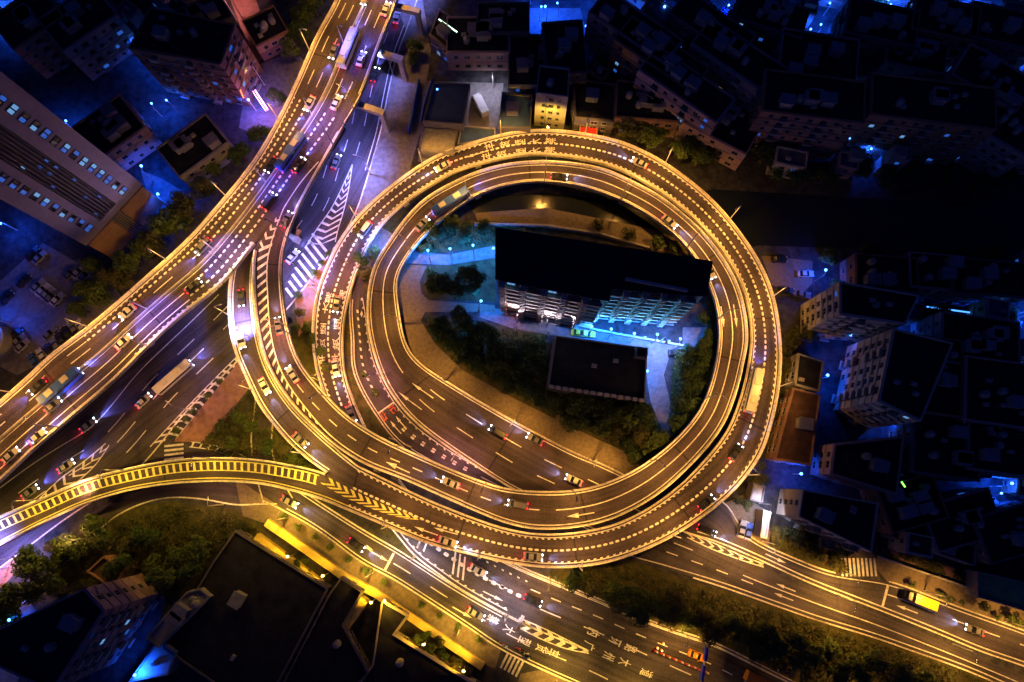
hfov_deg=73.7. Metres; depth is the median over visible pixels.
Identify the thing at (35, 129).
window
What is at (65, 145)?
window
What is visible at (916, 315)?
house
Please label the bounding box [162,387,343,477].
lawn
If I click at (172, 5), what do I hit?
house
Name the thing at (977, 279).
city block
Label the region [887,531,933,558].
house
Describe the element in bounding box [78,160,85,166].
window
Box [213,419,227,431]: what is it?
broadleaf tree
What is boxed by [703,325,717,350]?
broadleaf tree
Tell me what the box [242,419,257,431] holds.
broadleaf tree
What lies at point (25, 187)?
window
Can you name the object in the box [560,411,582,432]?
broadleaf tree
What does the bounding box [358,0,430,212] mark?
pavement
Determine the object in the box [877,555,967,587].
pavement wall
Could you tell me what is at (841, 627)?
kerb
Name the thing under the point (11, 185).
window
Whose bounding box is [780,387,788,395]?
broadleaf tree
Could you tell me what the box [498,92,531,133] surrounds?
ribbed hall
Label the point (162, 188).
pavement
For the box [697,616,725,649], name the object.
broadleaf tree
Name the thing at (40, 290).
car
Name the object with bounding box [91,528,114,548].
broadleaf tree
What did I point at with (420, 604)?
street tree
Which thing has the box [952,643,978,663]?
street lamp
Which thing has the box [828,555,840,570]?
broadleaf tree
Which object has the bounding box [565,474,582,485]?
car
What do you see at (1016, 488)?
house
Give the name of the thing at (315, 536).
street tree
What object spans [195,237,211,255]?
car
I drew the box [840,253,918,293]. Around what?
city block
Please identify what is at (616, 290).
window
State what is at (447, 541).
car
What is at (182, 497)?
kerb
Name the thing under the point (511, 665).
road marking
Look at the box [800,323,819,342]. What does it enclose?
broadleaf tree
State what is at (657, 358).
path
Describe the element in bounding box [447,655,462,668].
broadleaf tree
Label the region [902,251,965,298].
city block
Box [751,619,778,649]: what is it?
broadleaf tree
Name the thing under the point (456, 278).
broadleaf tree
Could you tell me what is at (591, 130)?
red roof shop
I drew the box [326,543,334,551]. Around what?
street tree
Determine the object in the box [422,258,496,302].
lawn
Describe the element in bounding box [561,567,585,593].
broadleaf tree
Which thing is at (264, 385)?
car
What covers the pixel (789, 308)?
pavement
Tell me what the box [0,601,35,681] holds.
pavement
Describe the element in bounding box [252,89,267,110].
vertical sign
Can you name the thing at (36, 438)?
car
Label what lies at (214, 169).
broadleaf tree
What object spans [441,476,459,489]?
car
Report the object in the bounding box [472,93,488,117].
box truck
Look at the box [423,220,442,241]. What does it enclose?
broadleaf tree
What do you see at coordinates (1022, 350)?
house
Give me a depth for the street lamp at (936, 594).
165.79 m
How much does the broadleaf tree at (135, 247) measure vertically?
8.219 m
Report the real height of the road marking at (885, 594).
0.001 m
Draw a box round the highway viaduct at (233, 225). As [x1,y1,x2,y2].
[0,0,398,482]
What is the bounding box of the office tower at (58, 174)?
[0,71,163,257]
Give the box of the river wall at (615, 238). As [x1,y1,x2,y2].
[474,222,649,249]
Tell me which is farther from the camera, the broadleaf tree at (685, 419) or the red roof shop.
the red roof shop
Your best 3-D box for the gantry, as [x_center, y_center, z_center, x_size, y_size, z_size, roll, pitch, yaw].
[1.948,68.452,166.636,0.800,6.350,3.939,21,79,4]
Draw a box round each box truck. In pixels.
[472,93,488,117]
[743,669,770,681]
[902,589,939,610]
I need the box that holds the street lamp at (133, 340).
[118,331,146,345]
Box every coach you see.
[36,366,83,405]
[152,359,194,394]
[274,131,307,172]
[336,26,359,68]
[431,186,470,217]
[743,367,764,413]
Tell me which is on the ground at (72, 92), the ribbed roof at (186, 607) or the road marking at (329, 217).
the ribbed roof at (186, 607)
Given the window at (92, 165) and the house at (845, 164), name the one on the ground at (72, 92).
the house at (845, 164)
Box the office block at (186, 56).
[128,7,262,106]
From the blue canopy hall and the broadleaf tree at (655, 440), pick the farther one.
the broadleaf tree at (655, 440)
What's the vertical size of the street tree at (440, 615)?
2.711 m
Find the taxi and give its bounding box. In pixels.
[687,649,703,661]
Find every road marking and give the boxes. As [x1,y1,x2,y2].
[0,11,403,502]
[40,443,108,497]
[150,357,236,446]
[164,443,183,460]
[189,442,244,457]
[285,233,326,297]
[287,493,607,681]
[305,164,352,246]
[352,298,476,470]
[354,405,787,681]
[380,405,396,421]
[481,477,1017,681]
[487,614,559,657]
[500,653,523,676]
[520,620,588,653]
[683,532,763,567]
[697,531,1023,661]
[841,558,876,575]
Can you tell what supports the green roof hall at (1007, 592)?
on the ground at (72, 92)
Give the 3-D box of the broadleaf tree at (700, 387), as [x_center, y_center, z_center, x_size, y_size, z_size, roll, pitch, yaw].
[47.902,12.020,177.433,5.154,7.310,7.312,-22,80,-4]
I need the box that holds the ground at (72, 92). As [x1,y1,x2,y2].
[0,0,1023,681]
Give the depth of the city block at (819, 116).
177.09 m
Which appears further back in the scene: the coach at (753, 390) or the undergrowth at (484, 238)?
the undergrowth at (484, 238)
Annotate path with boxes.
[364,228,494,269]
[398,264,642,473]
[480,308,709,434]
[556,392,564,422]
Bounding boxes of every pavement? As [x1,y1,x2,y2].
[0,243,120,374]
[0,559,17,585]
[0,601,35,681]
[141,171,183,215]
[174,363,248,441]
[231,0,262,61]
[236,482,500,668]
[239,54,303,132]
[294,255,329,335]
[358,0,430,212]
[418,81,502,161]
[518,669,565,681]
[530,8,592,76]
[726,495,771,545]
[762,256,811,290]
[772,283,830,402]
[875,556,1023,628]
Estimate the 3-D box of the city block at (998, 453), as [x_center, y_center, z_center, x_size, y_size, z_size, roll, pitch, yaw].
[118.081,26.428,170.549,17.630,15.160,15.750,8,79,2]
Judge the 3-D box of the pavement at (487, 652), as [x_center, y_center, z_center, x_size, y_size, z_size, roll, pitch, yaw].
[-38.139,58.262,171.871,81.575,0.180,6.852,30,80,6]
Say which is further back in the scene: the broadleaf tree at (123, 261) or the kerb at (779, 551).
the broadleaf tree at (123, 261)
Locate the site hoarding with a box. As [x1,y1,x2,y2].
[408,78,419,133]
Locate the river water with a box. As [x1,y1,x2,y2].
[466,189,1023,253]
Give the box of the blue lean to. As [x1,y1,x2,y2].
[457,125,495,145]
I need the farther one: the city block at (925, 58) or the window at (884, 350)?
the city block at (925, 58)
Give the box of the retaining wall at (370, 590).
[264,519,484,670]
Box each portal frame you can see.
[356,101,390,132]
[377,49,407,81]
[395,3,423,35]
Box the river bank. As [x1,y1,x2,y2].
[475,208,688,255]
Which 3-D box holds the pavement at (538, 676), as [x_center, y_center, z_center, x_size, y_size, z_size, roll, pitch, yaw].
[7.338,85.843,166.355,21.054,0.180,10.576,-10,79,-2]
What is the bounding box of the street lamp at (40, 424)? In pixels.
[23,416,57,427]
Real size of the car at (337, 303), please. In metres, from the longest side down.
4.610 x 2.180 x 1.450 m
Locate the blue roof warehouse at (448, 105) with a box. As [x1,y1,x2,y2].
[422,82,471,136]
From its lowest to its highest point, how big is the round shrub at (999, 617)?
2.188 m
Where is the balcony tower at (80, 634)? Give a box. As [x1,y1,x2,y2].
[0,573,158,681]
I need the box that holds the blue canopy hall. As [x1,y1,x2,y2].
[129,642,180,681]
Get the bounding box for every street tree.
[279,513,287,520]
[293,522,302,531]
[313,532,319,539]
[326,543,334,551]
[345,556,352,562]
[361,567,371,575]
[380,577,387,585]
[418,600,425,609]
[437,611,444,618]
[455,622,461,631]
[475,634,483,642]
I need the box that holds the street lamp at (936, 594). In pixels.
[923,590,947,606]
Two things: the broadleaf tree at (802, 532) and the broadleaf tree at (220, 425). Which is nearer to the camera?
the broadleaf tree at (802, 532)
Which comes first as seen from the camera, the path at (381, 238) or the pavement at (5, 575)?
the pavement at (5, 575)
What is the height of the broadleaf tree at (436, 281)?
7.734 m
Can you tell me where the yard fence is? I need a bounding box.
[420,77,433,123]
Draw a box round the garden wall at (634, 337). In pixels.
[578,327,683,346]
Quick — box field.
[415,220,590,252]
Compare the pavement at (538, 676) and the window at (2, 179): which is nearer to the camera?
the window at (2, 179)
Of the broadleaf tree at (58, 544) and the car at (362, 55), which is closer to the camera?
the broadleaf tree at (58, 544)
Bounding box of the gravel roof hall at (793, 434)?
[765,388,820,465]
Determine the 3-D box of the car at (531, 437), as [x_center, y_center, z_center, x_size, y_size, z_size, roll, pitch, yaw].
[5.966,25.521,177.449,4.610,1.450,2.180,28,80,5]
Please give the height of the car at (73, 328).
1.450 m
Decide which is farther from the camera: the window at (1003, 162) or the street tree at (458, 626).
the window at (1003, 162)
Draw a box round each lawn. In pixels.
[30,501,263,610]
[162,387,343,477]
[289,301,319,384]
[344,205,408,356]
[346,367,403,447]
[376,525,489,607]
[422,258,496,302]
[427,314,714,455]
[546,559,990,681]
[768,525,840,572]
[879,548,964,579]
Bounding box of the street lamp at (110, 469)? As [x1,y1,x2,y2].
[100,469,123,478]
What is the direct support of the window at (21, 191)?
in the office tower at (58, 174)
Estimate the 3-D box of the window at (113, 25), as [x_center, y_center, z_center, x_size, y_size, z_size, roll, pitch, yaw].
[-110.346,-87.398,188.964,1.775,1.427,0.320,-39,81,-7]
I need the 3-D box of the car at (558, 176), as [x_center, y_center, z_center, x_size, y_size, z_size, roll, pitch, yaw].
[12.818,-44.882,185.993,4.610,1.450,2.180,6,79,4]
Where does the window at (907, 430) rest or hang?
in the city block at (933, 445)
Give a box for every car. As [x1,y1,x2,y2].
[0,290,14,305]
[1,446,20,464]
[11,326,23,339]
[12,333,27,348]
[13,337,30,353]
[15,273,32,288]
[20,484,39,499]
[24,245,40,260]
[26,352,39,367]
[27,428,47,445]
[28,377,47,394]
[29,278,45,293]
[31,250,47,265]
[34,282,50,297]
[35,347,46,360]
[38,286,54,300]
[41,326,57,341]
[42,342,53,354]
[43,289,59,304]
[43,397,62,414]
[48,337,60,349]
[49,291,65,307]
[54,331,67,344]
[56,459,75,473]
[60,325,73,339]
[62,266,76,281]
[67,321,79,334]
[71,266,84,279]
[75,318,85,330]
[76,271,92,281]
[79,417,96,432]
[114,334,132,350]
[118,304,136,320]
[135,393,151,408]
[184,278,202,293]
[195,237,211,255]
[236,331,246,348]
[238,289,245,306]
[258,377,270,394]
[261,192,276,209]
[264,156,277,172]
[273,317,283,334]
[280,211,293,228]
[280,495,298,508]
[285,249,299,264]
[285,365,299,383]
[291,157,305,173]
[292,432,308,447]
[303,95,315,111]
[328,43,339,59]
[330,94,342,110]
[330,154,341,169]
[331,359,340,377]
[332,295,341,312]
[345,405,356,420]
[347,537,364,551]
[356,51,366,66]
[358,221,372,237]
[360,0,368,5]
[370,67,379,82]
[381,1,390,16]
[393,11,401,23]
[415,216,429,231]
[434,160,450,172]
[438,536,457,547]
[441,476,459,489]
[466,605,484,620]
[469,563,486,577]
[488,425,507,439]
[507,499,528,509]
[523,552,542,560]
[523,593,542,606]
[526,432,543,445]
[550,172,567,180]
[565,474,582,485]
[571,329,581,336]
[580,330,595,337]
[631,157,647,168]
[661,214,677,228]
[668,348,684,355]
[697,494,714,510]
[697,524,716,536]
[710,268,715,279]
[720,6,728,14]
[728,443,742,461]
[736,519,746,538]
[743,522,753,541]
[770,255,787,262]
[777,286,794,294]
[778,664,797,677]
[793,290,810,298]
[797,270,813,277]
[964,623,984,636]
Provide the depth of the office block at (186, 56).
179.74 m
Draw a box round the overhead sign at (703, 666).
[699,642,708,681]
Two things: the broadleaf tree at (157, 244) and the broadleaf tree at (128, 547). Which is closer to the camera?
the broadleaf tree at (128, 547)
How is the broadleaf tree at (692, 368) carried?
on the lawn at (487, 379)
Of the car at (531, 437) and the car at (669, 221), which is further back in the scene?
the car at (669, 221)
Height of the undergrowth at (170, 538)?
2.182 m
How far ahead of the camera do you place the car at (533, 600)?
169.59 m
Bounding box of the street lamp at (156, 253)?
[147,247,166,259]
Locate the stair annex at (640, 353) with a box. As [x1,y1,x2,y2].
[634,346,647,359]
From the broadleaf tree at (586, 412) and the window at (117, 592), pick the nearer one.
the window at (117, 592)
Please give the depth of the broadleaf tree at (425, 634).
166.96 m
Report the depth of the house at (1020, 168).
190.16 m
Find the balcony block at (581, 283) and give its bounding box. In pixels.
[495,227,712,328]
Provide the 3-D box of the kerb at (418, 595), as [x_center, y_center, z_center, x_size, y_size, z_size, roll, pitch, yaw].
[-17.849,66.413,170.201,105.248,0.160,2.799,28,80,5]
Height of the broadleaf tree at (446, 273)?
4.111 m
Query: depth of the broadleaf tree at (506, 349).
176.13 m
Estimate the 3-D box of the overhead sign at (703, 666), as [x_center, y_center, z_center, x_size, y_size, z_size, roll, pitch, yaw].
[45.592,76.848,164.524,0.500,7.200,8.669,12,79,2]
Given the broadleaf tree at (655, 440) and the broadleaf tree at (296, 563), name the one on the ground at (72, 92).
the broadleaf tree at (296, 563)
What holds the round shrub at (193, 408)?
on the pavement at (225, 397)
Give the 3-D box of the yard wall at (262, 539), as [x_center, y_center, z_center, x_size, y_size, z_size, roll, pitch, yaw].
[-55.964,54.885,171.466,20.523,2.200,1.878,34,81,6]
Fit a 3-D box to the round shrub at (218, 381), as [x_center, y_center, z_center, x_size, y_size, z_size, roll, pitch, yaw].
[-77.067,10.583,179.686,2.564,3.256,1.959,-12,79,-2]
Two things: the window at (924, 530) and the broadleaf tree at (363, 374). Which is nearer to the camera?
the window at (924, 530)
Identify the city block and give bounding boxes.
[0,0,72,78]
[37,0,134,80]
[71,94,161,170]
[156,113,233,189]
[174,0,244,38]
[241,4,295,60]
[446,16,509,70]
[477,2,529,37]
[508,34,542,100]
[538,19,587,103]
[584,0,683,66]
[607,16,709,88]
[611,79,679,137]
[633,49,735,146]
[664,0,756,59]
[675,100,758,170]
[688,20,788,105]
[727,0,810,54]
[747,68,865,158]
[769,27,859,78]
[826,0,920,65]
[837,72,996,164]
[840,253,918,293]
[859,474,949,533]
[870,37,948,79]
[887,414,980,481]
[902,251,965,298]
[905,0,981,63]
[910,311,1020,364]
[921,487,997,552]
[924,335,962,418]
[930,257,1023,304]
[939,42,1023,113]
[953,91,1023,178]
[956,355,1023,434]
[964,422,1023,478]
[967,0,1023,68]
[972,500,1023,564]
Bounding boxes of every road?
[0,11,405,565]
[11,483,239,601]
[146,438,649,681]
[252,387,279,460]
[340,405,791,681]
[350,177,487,481]
[478,475,1023,681]
[638,481,1023,664]
[835,550,880,580]
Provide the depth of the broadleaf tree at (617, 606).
165.54 m
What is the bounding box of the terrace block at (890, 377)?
[831,328,953,427]
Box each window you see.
[0,94,8,102]
[0,172,10,179]
[0,176,6,183]
[6,108,16,115]
[8,183,17,189]
[10,103,20,111]
[12,179,20,186]
[18,116,27,124]
[19,189,27,195]
[22,112,31,120]
[22,185,31,192]
[29,124,38,132]
[30,195,37,201]
[33,120,41,128]
[33,192,41,198]
[34,38,42,44]
[40,132,48,139]
[40,201,48,207]
[42,46,50,52]
[43,197,50,203]
[44,128,52,135]
[44,374,78,404]
[50,53,58,59]
[50,140,58,146]
[52,203,60,209]
[54,135,62,142]
[58,212,66,217]
[60,147,67,153]
[62,673,70,680]
[63,143,71,149]
[69,154,77,160]
[71,658,80,666]
[73,150,80,156]
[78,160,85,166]
[81,41,89,47]
[82,156,89,162]
[88,49,96,54]
[89,631,97,638]
[90,163,97,169]
[96,56,103,62]
[96,594,104,599]
[97,616,107,625]
[110,22,117,28]
[113,589,121,594]
[116,30,123,36]
[123,37,130,43]
[159,366,191,393]
[282,137,305,169]
[345,31,358,64]
[436,194,468,214]
[506,282,515,286]
[528,286,537,290]
[547,290,556,294]
[573,295,582,299]
[591,298,600,302]
[613,289,623,292]
[630,291,639,294]
[649,293,660,296]
[668,294,677,297]
[682,27,688,34]
[703,57,710,63]
[745,369,754,408]
[816,310,819,318]
[828,304,831,312]
[873,386,878,394]
[881,349,886,357]
[886,119,894,123]
[905,429,909,435]
[921,526,926,532]
[923,124,933,127]
[962,129,971,132]
[990,166,998,171]
[998,160,1007,165]
[1008,153,1017,159]
[1009,60,1018,64]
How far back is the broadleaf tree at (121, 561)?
165.80 m
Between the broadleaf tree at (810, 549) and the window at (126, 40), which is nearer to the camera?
the broadleaf tree at (810, 549)
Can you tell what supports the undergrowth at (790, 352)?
on the ground at (72, 92)
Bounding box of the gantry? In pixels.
[516,615,524,632]
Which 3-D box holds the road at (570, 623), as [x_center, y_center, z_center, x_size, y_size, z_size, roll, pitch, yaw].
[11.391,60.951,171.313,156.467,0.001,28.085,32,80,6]
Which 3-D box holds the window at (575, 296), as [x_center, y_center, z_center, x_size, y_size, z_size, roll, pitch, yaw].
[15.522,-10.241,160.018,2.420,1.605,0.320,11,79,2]
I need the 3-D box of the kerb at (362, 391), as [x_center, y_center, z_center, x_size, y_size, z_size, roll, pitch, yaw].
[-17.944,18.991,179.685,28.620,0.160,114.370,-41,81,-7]
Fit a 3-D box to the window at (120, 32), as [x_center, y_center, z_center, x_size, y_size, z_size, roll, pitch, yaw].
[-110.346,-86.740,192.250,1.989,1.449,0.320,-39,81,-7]
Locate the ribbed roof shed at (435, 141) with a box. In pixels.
[421,128,458,158]
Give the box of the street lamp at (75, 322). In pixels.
[64,318,88,326]
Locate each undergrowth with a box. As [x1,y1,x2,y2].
[49,505,254,597]
[416,221,541,250]
[741,324,798,511]
[772,527,840,571]
[883,547,966,584]
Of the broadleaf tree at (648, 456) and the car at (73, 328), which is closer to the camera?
the broadleaf tree at (648, 456)
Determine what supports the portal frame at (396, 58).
on the ground at (72, 92)
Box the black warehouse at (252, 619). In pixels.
[163,529,331,681]
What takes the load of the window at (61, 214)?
in the office tower at (58, 174)
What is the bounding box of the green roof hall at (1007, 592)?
[965,569,1023,610]
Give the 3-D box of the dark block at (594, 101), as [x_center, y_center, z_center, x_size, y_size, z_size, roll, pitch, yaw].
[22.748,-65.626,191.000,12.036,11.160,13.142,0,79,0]
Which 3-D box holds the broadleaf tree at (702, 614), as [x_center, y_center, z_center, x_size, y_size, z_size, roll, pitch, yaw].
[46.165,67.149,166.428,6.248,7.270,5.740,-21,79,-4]
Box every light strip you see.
[438,19,457,33]
[925,306,969,313]
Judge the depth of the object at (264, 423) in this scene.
178.90 m
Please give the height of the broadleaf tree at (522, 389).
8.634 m
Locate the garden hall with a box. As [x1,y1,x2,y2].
[546,335,646,402]
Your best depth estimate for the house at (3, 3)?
201.62 m
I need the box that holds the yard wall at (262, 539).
[254,533,324,580]
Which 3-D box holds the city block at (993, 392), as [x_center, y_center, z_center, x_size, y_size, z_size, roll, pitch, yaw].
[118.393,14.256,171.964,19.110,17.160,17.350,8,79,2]
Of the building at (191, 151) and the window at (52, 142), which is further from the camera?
the building at (191, 151)
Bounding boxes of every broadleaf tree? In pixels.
[0,582,21,621]
[0,611,22,626]
[10,543,42,578]
[16,553,56,588]
[16,581,45,605]
[43,569,66,595]
[45,555,68,575]
[49,533,70,563]
[60,533,90,561]
[66,298,89,317]
[70,278,95,299]
[78,255,102,272]
[79,513,107,537]
[87,279,112,306]
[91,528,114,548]
[93,266,112,288]
[99,552,133,581]
[105,264,133,291]
[110,249,141,273]
[116,536,136,555]
[127,230,159,259]
[129,524,162,550]
[139,229,167,255]
[143,553,161,575]
[144,563,177,593]
[145,207,176,236]
[164,189,196,219]
[164,203,193,231]
[165,546,188,566]
[175,558,202,583]
[183,534,212,561]
[189,176,216,200]
[204,161,222,177]
[208,433,213,439]
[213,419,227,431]
[223,435,238,449]
[227,140,252,166]
[229,409,245,423]
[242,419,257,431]
[245,123,270,142]
[259,438,275,455]
[265,86,287,106]
[279,38,300,61]
[283,450,299,464]
[284,20,311,43]
[289,4,314,27]
[290,322,300,332]
[293,307,305,317]
[293,558,300,566]
[297,0,324,15]
[298,457,309,467]
[300,321,311,332]
[300,555,308,563]
[305,332,315,344]
[313,345,325,356]
[320,361,330,371]
[352,251,368,268]
[355,267,370,279]
[360,370,366,377]
[366,245,379,259]
[371,388,377,393]
[405,37,423,54]
[407,48,419,64]
[411,634,422,646]
[418,242,433,252]
[420,631,431,639]
[422,639,435,654]
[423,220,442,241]
[425,267,437,277]
[425,273,446,295]
[426,314,450,336]
[433,635,445,647]
[436,647,449,661]
[440,327,458,350]
[442,270,450,281]
[442,278,467,301]
[443,214,459,232]
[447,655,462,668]
[449,303,474,332]
[451,271,462,283]
[451,336,471,364]
[457,263,480,283]
[458,220,475,243]
[462,665,472,676]
[464,270,487,297]
[465,349,482,372]
[466,324,483,351]
[474,217,492,235]
[474,320,500,345]
[484,353,513,372]
[486,337,515,362]
[497,369,514,394]
[515,376,543,400]
[516,337,538,366]
[533,391,561,413]
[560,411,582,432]
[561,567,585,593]
[565,392,587,415]
[576,401,592,429]
[577,395,604,418]
[579,568,606,597]
[588,411,612,437]
[591,218,604,230]
[599,580,614,602]
[600,397,620,426]
[604,422,625,445]
[608,591,627,615]
[609,582,640,601]
[614,405,638,428]
[617,113,648,139]
[619,437,643,466]
[620,226,635,240]
[621,587,643,618]
[625,595,649,629]
[626,421,651,449]
[627,401,654,422]
[629,122,656,142]
[637,586,657,612]
[638,449,655,465]
[641,415,657,433]
[643,127,663,149]
[643,428,671,454]
[646,593,672,621]
[650,235,666,249]
[655,127,669,139]
[657,612,683,631]
[660,587,687,615]
[667,412,693,432]
[668,135,691,159]
[668,239,683,255]
[670,432,679,441]
[672,392,699,412]
[673,343,695,365]
[676,607,700,632]
[677,357,706,380]
[678,377,693,397]
[685,134,700,153]
[686,393,703,415]
[688,374,707,397]
[689,606,714,629]
[690,146,713,166]
[691,336,712,360]
[695,310,716,329]
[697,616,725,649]
[700,354,714,375]
[701,343,716,359]
[702,145,720,163]
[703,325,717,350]
[704,296,716,318]
[717,611,743,635]
[731,622,757,651]
[732,495,741,504]
[741,498,750,506]
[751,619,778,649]
[753,140,774,167]
[756,461,768,470]
[760,473,771,483]
[766,164,783,180]
[767,436,772,446]
[769,635,789,659]
[774,412,778,419]
[777,529,790,544]
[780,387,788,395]
[781,357,791,374]
[784,328,801,345]
[785,164,814,186]
[786,629,810,654]
[788,648,812,671]
[790,535,804,548]
[796,524,810,540]
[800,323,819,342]
[804,543,817,554]
[804,641,825,666]
[816,550,827,562]
[818,246,838,265]
[819,636,843,662]
[824,662,853,681]
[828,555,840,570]
[829,278,839,286]
[836,560,849,573]
[837,543,854,557]
[844,652,868,675]
[852,670,873,681]
[853,152,875,178]
[860,647,889,673]
[873,164,897,189]
[886,660,916,681]
[912,670,936,681]
[928,302,952,315]
[1000,0,1023,5]
[1009,305,1020,320]
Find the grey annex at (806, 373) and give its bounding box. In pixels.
[785,353,823,392]
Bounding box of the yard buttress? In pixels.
[345,595,369,628]
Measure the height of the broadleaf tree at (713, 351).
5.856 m
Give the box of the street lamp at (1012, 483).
[989,482,1013,486]
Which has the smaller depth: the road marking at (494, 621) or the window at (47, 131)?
the window at (47, 131)
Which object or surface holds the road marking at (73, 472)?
on the road at (154, 418)
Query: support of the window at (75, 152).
in the office tower at (58, 174)
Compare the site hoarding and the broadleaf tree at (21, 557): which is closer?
the broadleaf tree at (21, 557)
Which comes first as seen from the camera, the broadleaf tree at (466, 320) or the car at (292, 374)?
the car at (292, 374)
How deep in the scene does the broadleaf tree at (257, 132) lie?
189.39 m
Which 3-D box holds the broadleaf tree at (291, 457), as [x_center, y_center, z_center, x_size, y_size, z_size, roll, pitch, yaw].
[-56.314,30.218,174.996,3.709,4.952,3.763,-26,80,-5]
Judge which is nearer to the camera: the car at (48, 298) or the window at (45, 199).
the window at (45, 199)
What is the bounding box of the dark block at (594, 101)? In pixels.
[570,80,615,136]
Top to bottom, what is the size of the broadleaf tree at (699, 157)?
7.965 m
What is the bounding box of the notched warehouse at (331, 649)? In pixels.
[283,576,370,681]
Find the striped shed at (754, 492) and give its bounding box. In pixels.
[746,483,764,502]
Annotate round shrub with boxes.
[172,425,180,434]
[182,414,189,422]
[190,405,198,414]
[203,393,211,399]
[214,378,221,384]
[294,289,302,298]
[310,267,317,277]
[324,249,332,256]
[909,580,916,587]
[936,591,947,598]
[978,600,990,611]
[994,613,1001,620]
[1004,612,1016,623]
[1010,617,1023,627]
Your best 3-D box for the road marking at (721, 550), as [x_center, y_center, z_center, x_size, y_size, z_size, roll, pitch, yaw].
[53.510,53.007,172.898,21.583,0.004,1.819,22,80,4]
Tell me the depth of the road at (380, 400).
180.22 m
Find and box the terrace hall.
[361,598,479,681]
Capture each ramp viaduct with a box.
[0,457,352,545]
[228,242,358,487]
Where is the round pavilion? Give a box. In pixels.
[0,325,12,358]
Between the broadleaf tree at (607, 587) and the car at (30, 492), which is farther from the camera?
the car at (30, 492)
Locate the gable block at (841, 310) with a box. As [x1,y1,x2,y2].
[800,281,919,342]
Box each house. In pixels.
[0,0,13,7]
[86,554,136,582]
[116,0,144,28]
[120,0,139,5]
[149,0,169,9]
[165,0,186,10]
[429,8,451,62]
[534,65,569,128]
[587,61,610,81]
[627,0,646,9]
[641,0,672,25]
[704,0,717,8]
[753,509,770,538]
[766,146,808,178]
[776,489,878,553]
[796,0,818,28]
[810,436,903,495]
[814,536,853,554]
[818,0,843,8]
[829,147,865,178]
[857,62,870,79]
[874,144,912,174]
[886,0,909,6]
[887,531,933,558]
[906,303,922,324]
[958,0,992,2]
[962,297,1009,319]
[1001,0,1023,10]
[1001,478,1023,497]
[1003,250,1023,261]
[1015,161,1023,174]
[1020,338,1023,362]
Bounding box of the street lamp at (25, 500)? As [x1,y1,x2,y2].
[11,499,38,509]
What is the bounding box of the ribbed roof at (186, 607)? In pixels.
[145,587,213,647]
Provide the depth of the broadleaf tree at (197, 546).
167.66 m
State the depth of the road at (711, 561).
170.93 m
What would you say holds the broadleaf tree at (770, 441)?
on the ground at (72, 92)
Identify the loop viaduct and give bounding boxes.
[252,125,747,529]
[312,129,781,567]
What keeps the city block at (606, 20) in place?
on the ground at (72, 92)
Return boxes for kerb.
[0,0,416,567]
[22,497,276,602]
[251,399,263,502]
[264,500,571,681]
[271,424,292,498]
[309,496,586,649]
[348,384,794,681]
[349,291,595,528]
[392,529,534,628]
[635,509,1023,666]
[693,577,991,681]
[722,502,835,572]
[889,581,1023,630]
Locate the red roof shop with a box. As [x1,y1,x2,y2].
[579,125,597,138]

